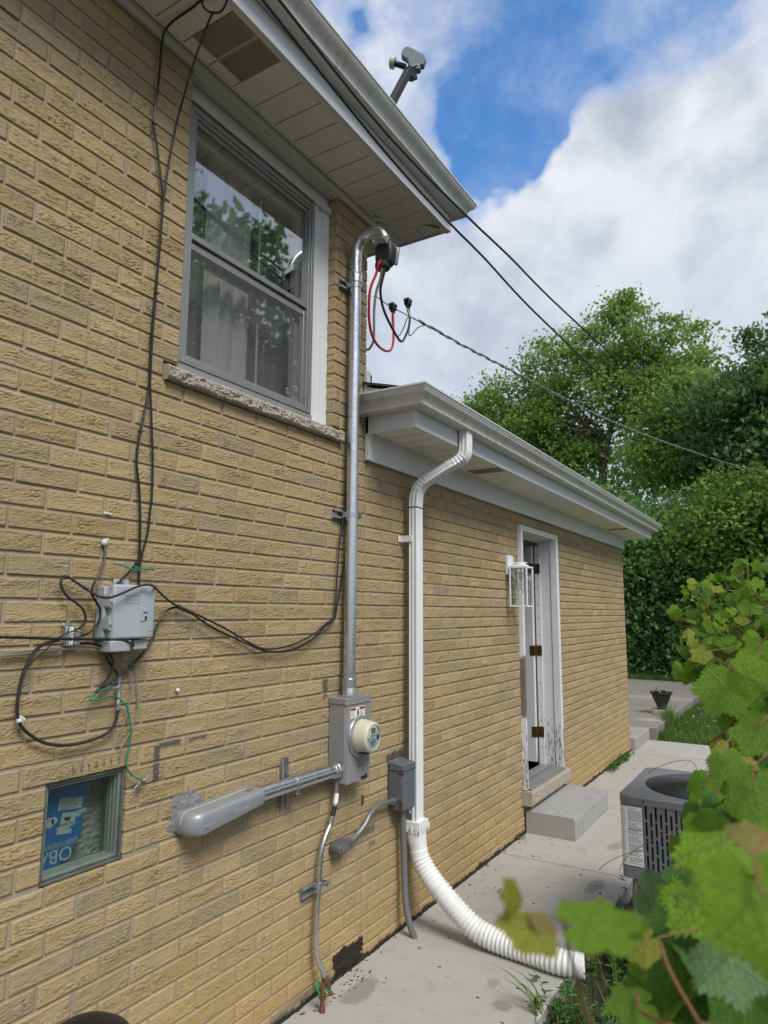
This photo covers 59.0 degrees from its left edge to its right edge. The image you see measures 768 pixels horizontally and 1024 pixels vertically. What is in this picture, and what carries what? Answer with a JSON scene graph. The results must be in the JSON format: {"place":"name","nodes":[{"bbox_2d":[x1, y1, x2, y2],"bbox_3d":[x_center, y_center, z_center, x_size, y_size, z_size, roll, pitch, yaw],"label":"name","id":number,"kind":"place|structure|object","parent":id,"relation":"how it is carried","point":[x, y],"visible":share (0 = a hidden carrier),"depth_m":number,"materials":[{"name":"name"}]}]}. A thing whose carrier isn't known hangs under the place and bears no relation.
{"place":"outdoors","nodes":[
{"label":"outdoors","id":0,"kind":"place"},
{"bbox_2d":[282,740,710,1023],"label":"path","id":1,"kind":"structure","parent":0,"point":[457,982],"depth_m":3.40,"materials":[{"name":"concrete"}]},
{"bbox_2d":[60,1011,128,1023],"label":"domed lid","id":2,"kind":"object","parent":1,"relation":"on","point":[96,1017],"visible":1,"depth_m":1.63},
{"bbox_2d":[319,982,332,1013],"bbox_3d":[-0.242,2.038,2.839,0.061,0.134,0.028,4,-9,-24],"label":"ground rod","id":3,"kind":"object","parent":1,"relation":"on","point":[323,995],"visible":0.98,"depth_m":2.83,"materials":[{"name":"orange metal"}]},
{"bbox_2d":[315,980,331,996],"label":"ground wire","id":4,"kind":"object","parent":3,"relation":"attached to","point":[326,989],"visible":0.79,"depth_m":2.84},
{"bbox_2d":[275,750,631,1023],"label":"tar joint","id":5,"kind":"object","parent":1,"relation":"on","point":[340,975],"visible":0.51,"depth_m":3.49,"materials":[{"name":"black asphalt"}]},
{"bbox_2d":[300,768,632,1014],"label":"leaf litter","id":6,"kind":"object","parent":1,"relation":"on","point":[433,920],"visible":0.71,"depth_m":3.14,"materials":[{"name":"brown plant"}]},
{"bbox_2d":[316,758,688,1023],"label":"grit","id":7,"kind":"object","parent":1,"relation":"on","point":[449,937],"visible":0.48,"depth_m":3.19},
{"bbox_2d":[491,918,589,1015],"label":"grass","id":8,"kind":"structure","parent":1,"relation":"on","point":[526,989],"depth_m":2.88,"materials":[{"name":"plant"}]},
{"bbox_2d":[526,784,607,841],"bbox_3d":[1.492,2.403,5.457,0.376,0.174,0.970,-5,-10,31],"label":"concrete step","id":9,"kind":"object","parent":1,"relation":"on","point":[569,812],"visible":0.98,"depth_m":5.20,"materials":[{"name":"grey concrete"}]},
{"bbox_2d":[516,751,633,839],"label":"weeds","id":10,"kind":"object","parent":1,"relation":"on","point":[617,762],"visible":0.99,"depth_m":7.40,"materials":[{"name":"green plant"}]},
{"bbox_2d":[312,0,767,512],"label":"sky","id":11,"kind":"structure","parent":0,"point":[607,144],"materials":[{"name":"blue"}]},
{"bbox_2d":[549,644,721,1023],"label":"ground","id":12,"kind":"structure","parent":0,"point":[597,995],"depth_m":3.18,"materials":[{"name":"soil"}]},
{"bbox_2d":[0,0,661,1023],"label":"brick house","id":13,"kind":"structure","parent":12,"relation":"on","point":[288,182],"depth_m":2.75,"materials":[{"name":"brick"}]},
{"bbox_2d":[43,781,87,869],"bbox_3d":[-1.032,0.977,2.104,0.046,0.248,0.219,-5,-10,31],"label":"poster","id":14,"kind":"object","parent":13,"relation":"on","point":[66,808],"visible":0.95,"depth_m":2.12,"materials":[{"name":"blue paper"}]},
{"bbox_2d":[60,777,103,863],"bbox_3d":[-1.024,0.979,2.175,0.018,0.300,0.310,-5,-10,31],"label":"plastic sheet","id":15,"kind":"object","parent":13,"relation":"on","point":[89,837],"visible":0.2,"depth_m":2.25,"materials":[{"name":"clear plastic"}]},
{"bbox_2d":[38,766,125,887],"bbox_3d":[-0.960,0.967,2.123,0.080,0.288,0.282,-5,-10,31],"label":"basement window","id":16,"kind":"structure","parent":13,"relation":"in","point":[110,851],"depth_m":2.19,"materials":[{"name":"green glass"}]},
{"bbox_2d":[94,579,154,651],"bbox_3d":[-0.834,0.337,2.225,0.090,0.233,0.192,-5,-10,31],"label":"telephone box","id":17,"kind":"object","parent":13,"relation":"attached to","point":[129,615],"visible":0.98,"depth_m":2.17,"materials":[{"name":"grey plastic"}]},
{"bbox_2d":[0,645,98,654],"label":"cable","id":18,"kind":"object","parent":17,"relation":"attached to","point":[23,651],"visible":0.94,"depth_m":1.99,"materials":[{"name":"black rubber"}]},
{"bbox_2d":[0,646,108,656],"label":"cable","id":19,"kind":"object","parent":17,"relation":"attached to","point":[26,653],"visible":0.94,"depth_m":2.02,"materials":[{"name":"black rubber"}]},
{"bbox_2d":[0,636,134,646],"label":"cable","id":20,"kind":"object","parent":17,"relation":"attached to","point":[60,638],"visible":1,"depth_m":2.02,"materials":[{"name":"black rubber"}]},
{"bbox_2d":[80,642,101,646],"bbox_3d":[-0.908,0.420,2.134,0.008,0.028,0.106,-5,-10,31],"label":"cable","id":21,"kind":"object","parent":17,"relation":"attached to","point":[89,643],"visible":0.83,"depth_m":2.12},
{"bbox_2d":[81,546,105,636],"bbox_3d":[-0.913,0.243,2.154,0.030,0.296,0.089,-1,-8,11],"label":"cable","id":22,"kind":"object","parent":17,"relation":"attached to","point":[94,598],"visible":0.98,"depth_m":2.15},
{"bbox_2d":[101,538,108,545],"bbox_3d":[-0.910,0.098,2.216,0.013,0.029,0.025,-5,-10,31],"label":"caulk plug","id":23,"kind":"object","parent":22,"relation":"attached to","point":[104,542],"visible":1,"depth_m":2.21,"materials":[{"name":"paint"}]},
{"bbox_2d":[112,653,132,745],"bbox_3d":[-0.858,0.609,2.216,0.005,0.298,0.086,-5,-10,31],"label":"wire","id":24,"kind":"object","parent":17,"relation":"hanging from","point":[129,699],"visible":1,"depth_m":2.23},
{"bbox_2d":[120,651,141,748],"bbox_3d":[-0.834,0.620,2.250,0.015,0.309,0.072,-5,-10,31],"label":"wire","id":25,"kind":"object","parent":17,"relation":"hanging from","point":[137,703],"visible":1,"depth_m":2.27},
{"bbox_2d":[99,0,227,677],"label":"cable","id":26,"kind":"object","parent":13,"relation":"hanging from","point":[155,301],"visible":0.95,"depth_m":2.44,"materials":[{"name":"black rubber"}]},
{"bbox_2d":[111,677,120,709],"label":"ground block","id":27,"kind":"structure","parent":26,"relation":"hanging from","point":[117,690],"depth_m":2.20,"materials":[{"name":"metal"}]},
{"bbox_2d":[15,640,119,746],"bbox_3d":[-0.948,0.548,2.065,0.010,0.322,0.348,-5,-10,31],"label":"cable","id":28,"kind":"object","parent":27,"relation":"hanging from","point":[20,725],"visible":0.99,"depth_m":1.97,"materials":[{"name":"black rubber"}]},
{"bbox_2d":[16,716,24,722],"bbox_3d":[-1.028,0.585,1.921,0.012,0.019,0.021,-5,-10,31],"label":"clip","id":29,"kind":"object","parent":28,"relation":"attached to","point":[21,718],"visible":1,"depth_m":1.92,"materials":[{"name":"white plastic"}]},
{"bbox_2d":[113,563,154,570],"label":"wire","id":30,"kind":"object","parent":26,"relation":"attached to","point":[135,567],"visible":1,"depth_m":2.28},
{"bbox_2d":[135,0,204,584],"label":"cable","id":31,"kind":"object","parent":13,"relation":"hanging from","point":[140,431],"visible":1,"depth_m":2.44,"materials":[{"name":"black rubber"}]},
{"bbox_2d":[166,785,264,836],"bbox_3d":[-0.606,1.078,2.497,0.109,0.162,0.401,-5,-10,31],"label":"conduit elbow","id":32,"kind":"object","parent":13,"relation":"attached to","point":[194,816],"visible":1,"depth_m":2.43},
{"bbox_2d":[162,71,344,442],"bbox_3d":[-0.605,-1.056,3.094,0.300,1.313,1.122,-5,-10,31],"label":"window","id":33,"kind":"structure","parent":13,"relation":"in","point":[254,312],"depth_m":3.13,"materials":[{"name":"glass"}]},
{"bbox_2d":[278,757,302,808],"bbox_3d":[-0.391,1.141,2.851,0.087,0.200,0.052,-5,-10,31],"label":"strut bracket","id":34,"kind":"object","parent":13,"relation":"attached to","point":[283,774],"visible":0.81,"depth_m":2.85,"materials":[{"name":"metal"}]},
{"bbox_2d":[244,760,343,799],"bbox_3d":[-0.373,1.142,2.859,0.079,0.079,0.610,-5,-10,31],"label":"level conduit","id":35,"kind":"object","parent":34,"relation":"attached to","point":[333,770],"visible":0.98,"depth_m":2.88,"materials":[{"name":"metal"}]},
{"bbox_2d":[299,879,328,898],"bbox_3d":[-0.299,1.639,2.952,0.068,0.046,0.135,-5,-10,31],"label":"strut bracket","id":36,"kind":"object","parent":13,"relation":"attached to","point":[307,890],"visible":0.91,"depth_m":2.96,"materials":[{"name":"metal"}]},
{"bbox_2d":[332,509,361,519],"bbox_3d":[-0.177,0.014,3.355,0.087,0.041,0.156,-5,-10,31],"label":"strut bracket","id":37,"kind":"object","parent":13,"relation":"attached to","point":[345,514],"visible":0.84,"depth_m":3.34,"materials":[{"name":"metal"}]},
{"bbox_2d":[338,279,364,294],"bbox_3d":[-0.162,-1.177,3.543,0.087,0.041,0.138,-5,-10,31],"label":"strut bracket","id":38,"kind":"object","parent":13,"relation":"attached to","point":[344,285],"visible":0.67,"depth_m":3.52,"materials":[{"name":"metal"}]},
{"bbox_2d":[328,693,380,805],"bbox_3d":[-0.124,1.119,3.198,0.181,0.508,0.224,-5,-10,31],"label":"meter box","id":39,"kind":"object","parent":13,"relation":"attached to","point":[354,736],"visible":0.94,"depth_m":3.15,"materials":[{"name":"paint"}]},
{"bbox_2d":[314,781,338,990],"bbox_3d":[-0.239,1.640,2.998,0.065,0.835,0.151,-5,-10,31],"label":"ground conduit","id":40,"kind":"object","parent":39,"relation":"attached to","point":[325,979],"visible":0.98,"depth_m":2.95,"materials":[{"name":"metal"}]},
{"bbox_2d":[364,370,371,387],"bbox_3d":[-0.093,-0.653,3.644,0.023,0.216,0.090,-5,-10,31],"label":"corner box","id":41,"kind":"object","parent":13,"relation":"attached to","point":[367,376],"visible":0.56,"depth_m":3.65,"materials":[{"name":"white metal"}]},
{"bbox_2d":[342,226,399,694],"bbox_3d":[-0.063,-0.307,3.360,0.282,2.382,0.116,-5,-10,31],"label":"conduit mast","id":42,"kind":"object","parent":13,"relation":"attached to","point":[387,251],"visible":0.96,"depth_m":3.40,"materials":[{"name":"metal"}]},
{"bbox_2d":[59,469,346,649],"bbox_3d":[-0.551,0.106,2.710,0.096,0.896,1.536,-5,-10,30],"label":"cable","id":43,"kind":"object","parent":42,"relation":"attached to","point":[117,595],"visible":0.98,"depth_m":2.49,"materials":[{"name":"black rubber"}]},
{"bbox_2d":[28,624,84,666],"bbox_3d":[-0.971,0.394,2.021,0.004,0.121,0.176,-5,-10,31],"label":"cable","id":44,"kind":"object","parent":43,"relation":"attached to","point":[53,642],"visible":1,"depth_m":2.00,"materials":[{"name":"black rubber"}]},
{"bbox_2d":[62,623,81,645],"bbox_3d":[-0.958,0.375,2.081,0.024,0.068,0.053,-5,-10,31],"label":"cable splitter","id":45,"kind":"object","parent":43,"relation":"attached to","point":[68,627],"visible":0.96,"depth_m":2.07,"materials":[{"name":"metal"}]},
{"bbox_2d":[94,505,345,692],"bbox_3d":[-0.542,0.235,2.768,0.025,0.850,1.393,-5,-10,31],"label":"cable","id":46,"kind":"object","parent":42,"relation":"attached to","point":[148,644],"visible":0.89,"depth_m":2.48,"materials":[{"name":"black rubber"}]},
{"bbox_2d":[89,687,142,780],"bbox_3d":[-0.858,0.722,2.181,0.014,0.317,0.229,-4,-9,27],"label":"wire","id":47,"kind":"object","parent":46,"relation":"hanging from","point":[126,766],"visible":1,"depth_m":2.21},
{"bbox_2d":[135,775,149,790],"bbox_3d":[-0.802,0.899,2.252,0.012,0.045,0.053,-5,-10,31],"label":"ground clip","id":48,"kind":"object","parent":47,"relation":"attached to","point":[140,784],"visible":1,"depth_m":2.25,"materials":[{"name":"metal"}]},
{"bbox_2d":[366,267,383,350],"bbox_3d":[-0.076,-1.084,3.655,0.106,0.357,0.502,4,-9,-26],"label":"service wire","id":49,"kind":"object","parent":42,"relation":"attached to","point":[374,303],"visible":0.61,"depth_m":3.55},
{"bbox_2d":[367,259,394,351],"bbox_3d":[-0.009,-1.061,3.647,0.081,0.408,0.538,-1,-8,9],"label":"service wire","id":50,"kind":"object","parent":42,"relation":"attached to","point":[369,319],"visible":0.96,"depth_m":3.44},
{"bbox_2d":[388,302,396,313],"bbox_3d":[0.050,-1.175,3.917,0.039,0.060,0.053,-5,-10,31],"label":"wire splice","id":51,"kind":"object","parent":50,"relation":"attached to","point":[393,307],"visible":1,"depth_m":3.90,"materials":[{"name":"black plastic"}]},
{"bbox_2d":[391,317,415,336],"bbox_3d":[0.120,-1.106,4.031,0.011,0.192,0.268,-5,-10,34],"label":"jumper wire","id":52,"kind":"object","parent":51,"relation":"attached to","point":[404,325],"visible":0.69,"depth_m":4.02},
{"bbox_2d":[379,267,410,342],"bbox_3d":[0.065,-1.099,3.703,0.048,0.313,0.601,-2,-9,15],"label":"service wire","id":53,"kind":"object","parent":42,"relation":"attached to","point":[386,316],"visible":0.96,"depth_m":3.57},
{"bbox_2d":[403,297,411,308],"bbox_3d":[0.141,-1.232,4.011,0.039,0.060,0.053,-5,-10,31],"label":"wire splice","id":54,"kind":"object","parent":53,"relation":"attached to","point":[407,302],"visible":1,"depth_m":4.00,"materials":[{"name":"black plastic"}]},
{"bbox_2d":[408,309,423,335],"bbox_3d":[0.202,-1.113,4.131,0.018,0.167,0.276,-4,-9,26],"label":"jumper wire","id":55,"kind":"object","parent":54,"relation":"attached to","point":[414,330],"visible":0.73,"depth_m":4.08,"materials":[{"name":"grey metal"}]},
{"bbox_2d":[388,757,415,811],"bbox_3d":[0.101,1.438,3.606,0.092,0.252,0.160,-5,-10,31],"label":"junction box","id":56,"kind":"object","parent":13,"relation":"attached to","point":[401,787],"visible":1,"depth_m":3.56,"materials":[{"name":"metal"}]},
{"bbox_2d":[329,797,397,854],"bbox_3d":[-0.087,1.517,3.313,0.064,0.149,0.530,-5,-10,31],"label":"elbow conduit","id":57,"kind":"object","parent":56,"relation":"attached to","point":[339,846],"visible":1,"depth_m":3.21,"materials":[{"name":"metal"}]},
{"bbox_2d":[399,811,417,938],"bbox_3d":[0.129,1.882,3.529,0.106,0.673,0.048,-5,-10,31],"label":"drop pipe","id":58,"kind":"object","parent":56,"relation":"attached to","point":[405,899],"visible":0.94,"depth_m":3.54,"materials":[{"name":"grey metal"}]},
{"bbox_2d":[389,47,425,103],"bbox_3d":[0.018,-2.395,3.967,0.236,1.058,0.596,-5,-10,31],"label":"antenna","id":59,"kind":"object","parent":13,"relation":"on","point":[414,59],"visible":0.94,"depth_m":4.19,"materials":[{"name":"plastic"}]},
{"bbox_2d":[398,429,471,821],"bbox_3d":[0.291,0.598,3.775,0.421,2.151,0.095,-1,-8,10],"label":"downspout","id":60,"kind":"object","parent":13,"relation":"attached to","point":[423,483],"visible":0.98,"depth_m":3.78,"materials":[{"name":"paint"}]},
{"bbox_2d":[406,817,584,980],"bbox_3d":[0.531,1.890,3.370,0.946,0.554,0.134,-5,-10,33],"label":"drain hose","id":61,"kind":"object","parent":60,"relation":"attached to","point":[471,925],"visible":0.87,"depth_m":3.40,"materials":[{"name":"white plastic"}]},
{"bbox_2d":[505,555,533,606],"bbox_3d":[1.033,0.525,5.181,0.173,0.395,0.141,-5,-10,31],"label":"wall lantern","id":62,"kind":"object","parent":13,"relation":"attached to","point":[510,565],"depth_m":5.17,"materials":[{"name":"white metal"}]},
{"bbox_2d":[523,544,543,761],"bbox_3d":[1.031,1.279,6.354,0.906,1.935,0.048,-5,-10,31],"label":"door","id":63,"kind":"structure","parent":13,"relation":"in","point":[530,647],"depth_m":6.14,"materials":[{"name":"wood"}]},
{"bbox_2d":[367,295,767,472],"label":"service drop","id":64,"kind":"object","parent":13,"relation":"attached to","point":[487,358],"visible":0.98,"depth_m":5.37,"materials":[{"name":"metal"}]},
{"bbox_2d":[493,877,649,1023],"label":"grape shoot","id":65,"kind":"object","parent":12,"relation":"on","point":[610,929],"visible":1,"depth_m":0.38,"materials":[{"name":"green plant"}]},
{"bbox_2d":[528,875,632,1023],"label":"weeds","id":66,"kind":"object","parent":12,"relation":"on","point":[603,1015],"visible":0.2,"depth_m":2.89,"materials":[{"name":"green plant"}]},
{"bbox_2d":[451,282,733,487],"bbox_3d":[6.935,-1.308,22.867,10.422,12.406,5.374,-5,-10,31],"label":"elm tree","id":67,"kind":"object","parent":12,"relation":"on","point":[543,425],"visible":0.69,"depth_m":22.48,"materials":[{"name":"green plant"}]},
{"bbox_2d":[594,474,669,591],"bbox_3d":[4.404,1.330,20.303,8.877,6.402,6.366,-5,-10,31],"label":"hedge tree","id":68,"kind":"object","parent":12,"relation":"on","point":[608,488],"depth_m":19.16,"materials":[{"name":"green plant"}]},
{"bbox_2d":[632,879,637,913],"bbox_3d":[1.237,2.009,3.327,0.083,0.472,0.041,2,-8,-8],"label":"conduit stub","id":69,"kind":"object","parent":12,"relation":"on","point":[634,884],"visible":0.18,"depth_m":3.33,"materials":[{"name":"grey metal"}]},
{"bbox_2d":[630,726,649,750],"bbox_3d":[3.410,2.909,8.474,1.260,0.260,0.860,-5,-10,31],"label":"path ledge","id":70,"kind":"object","parent":12,"relation":"on","point":[639,737],"visible":0.27,"depth_m":8.54,"materials":[{"name":"concrete"}]},
{"bbox_2d":[539,432,764,655],"bbox_3d":[10.319,1.187,24.507,24.626,9.357,6.591,-5,-10,31],"label":"tree","id":71,"kind":"object","parent":12,"relation":"on","point":[613,460],"visible":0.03,"depth_m":25.05,"materials":[{"name":"green plant"}]},
{"bbox_2d":[610,767,708,978],"bbox_3d":[1.642,1.847,3.475,0.800,0.878,0.800,-5,-10,31],"label":"air conditioner","id":72,"kind":"object","parent":12,"relation":"on","point":[651,804],"visible":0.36,"depth_m":3.35,"materials":[{"name":"paint"}]},
{"bbox_2d":[623,576,704,677],"bbox_3d":[5.755,2.993,17.731,6.847,4.530,5.090,-5,-10,31],"label":"hedge tree","id":73,"kind":"object","parent":12,"relation":"on","point":[638,656],"visible":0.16,"depth_m":16.45,"materials":[{"name":"green plant"}]},
{"bbox_2d":[650,704,681,730],"bbox_3d":[4.118,2.927,9.776,0.955,0.388,0.500,7,-11,-40],"label":"grass tuft","id":74,"kind":"object","parent":12,"relation":"on","point":[673,720],"visible":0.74,"depth_m":9.73,"materials":[{"name":"green plant"}]},
{"bbox_2d":[598,636,767,1023],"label":"grape vine","id":75,"kind":"object","parent":12,"relation":"on","point":[701,904],"visible":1,"depth_m":0.75,"materials":[{"name":"green plant"}]},
{"bbox_2d":[601,352,764,503],"bbox_3d":[8.940,-0.045,19.574,5.434,8.954,5.776,3,-9,-20],"label":"young maple","id":76,"kind":"object","parent":12,"relation":"on","point":[640,447],"visible":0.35,"depth_m":19.64,"materials":[{"name":"green plant"}]},
{"bbox_2d":[610,475,767,668],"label":"hedge tree","id":77,"kind":"object","parent":12,"relation":"on","point":[635,553],"visible":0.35,"depth_m":16.75,"materials":[{"name":"green plant"}]},
{"bbox_2d":[627,555,767,681],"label":"hedge tree","id":78,"kind":"object","parent":12,"relation":"on","point":[671,649],"visible":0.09,"depth_m":15.87,"materials":[{"name":"green plant"}]},
{"bbox_2d":[639,454,767,673],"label":"light tree","id":79,"kind":"object","parent":12,"relation":"on","point":[733,534],"visible":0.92,"depth_m":15.26,"materials":[{"name":"green plant"}]},
{"bbox_2d":[261,0,767,495],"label":"overhead wire","id":80,"kind":"object","parent":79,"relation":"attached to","point":[285,28],"visible":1,"depth_m":3.33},
{"bbox_2d":[278,0,767,483],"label":"overhead wire","id":81,"kind":"object","parent":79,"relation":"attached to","point":[295,20],"visible":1,"depth_m":3.36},
{"bbox_2d":[641,311,767,489],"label":"broad tree","id":82,"kind":"object","parent":12,"relation":"on","point":[736,399],"visible":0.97,"depth_m":17.18,"materials":[{"name":"green plant"}]},
{"bbox_2d":[666,558,767,684],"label":"grape vine","id":83,"kind":"object","parent":12,"relation":"on","point":[741,618],"visible":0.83,"depth_m":2.76,"materials":[{"name":"green plant"}]},
{"bbox_2d":[628,669,699,682],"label":"verge grass","id":84,"kind":"structure","parent":0,"point":[642,676],"depth_m":15.61,"materials":[{"name":"green plant"}]},
{"bbox_2d":[628,679,702,740],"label":"driveway","id":85,"kind":"structure","parent":0,"point":[642,703],"depth_m":11.74,"materials":[{"name":"grey concrete"}]},
{"bbox_2d":[654,710,666,714],"bbox_3d":[4.131,2.987,10.115,0.196,0.062,0.090,-4,-9,27],"label":"loose brick","id":86,"kind":"object","parent":85,"relation":"on","point":[657,712],"visible":0.5,"depth_m":10.10,"materials":[{"name":"beige brick"}]},
{"bbox_2d":[658,699,721,744],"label":"lawn grass","id":87,"kind":"structure","parent":0,"point":[667,733],"depth_m":9.53,"materials":[{"name":"green plant"}]},
{"bbox_3d":[4.128,3.018,10.327,0.097,0.062,0.199,-5,-10,31],"label":"loose brick","id":88,"kind":"object","parent":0,"visible":0},
{"bbox_2d":[650,687,672,709],"bbox_3d":[4.195,2.814,10.269,0.320,0.324,0.322,-5,-10,31],"label":"plant pot","id":89,"kind":"object","parent":88,"relation":"on","point":[662,697],"visible":0.97,"depth_m":10.18,"materials":[{"name":"plastic"}]}
]}

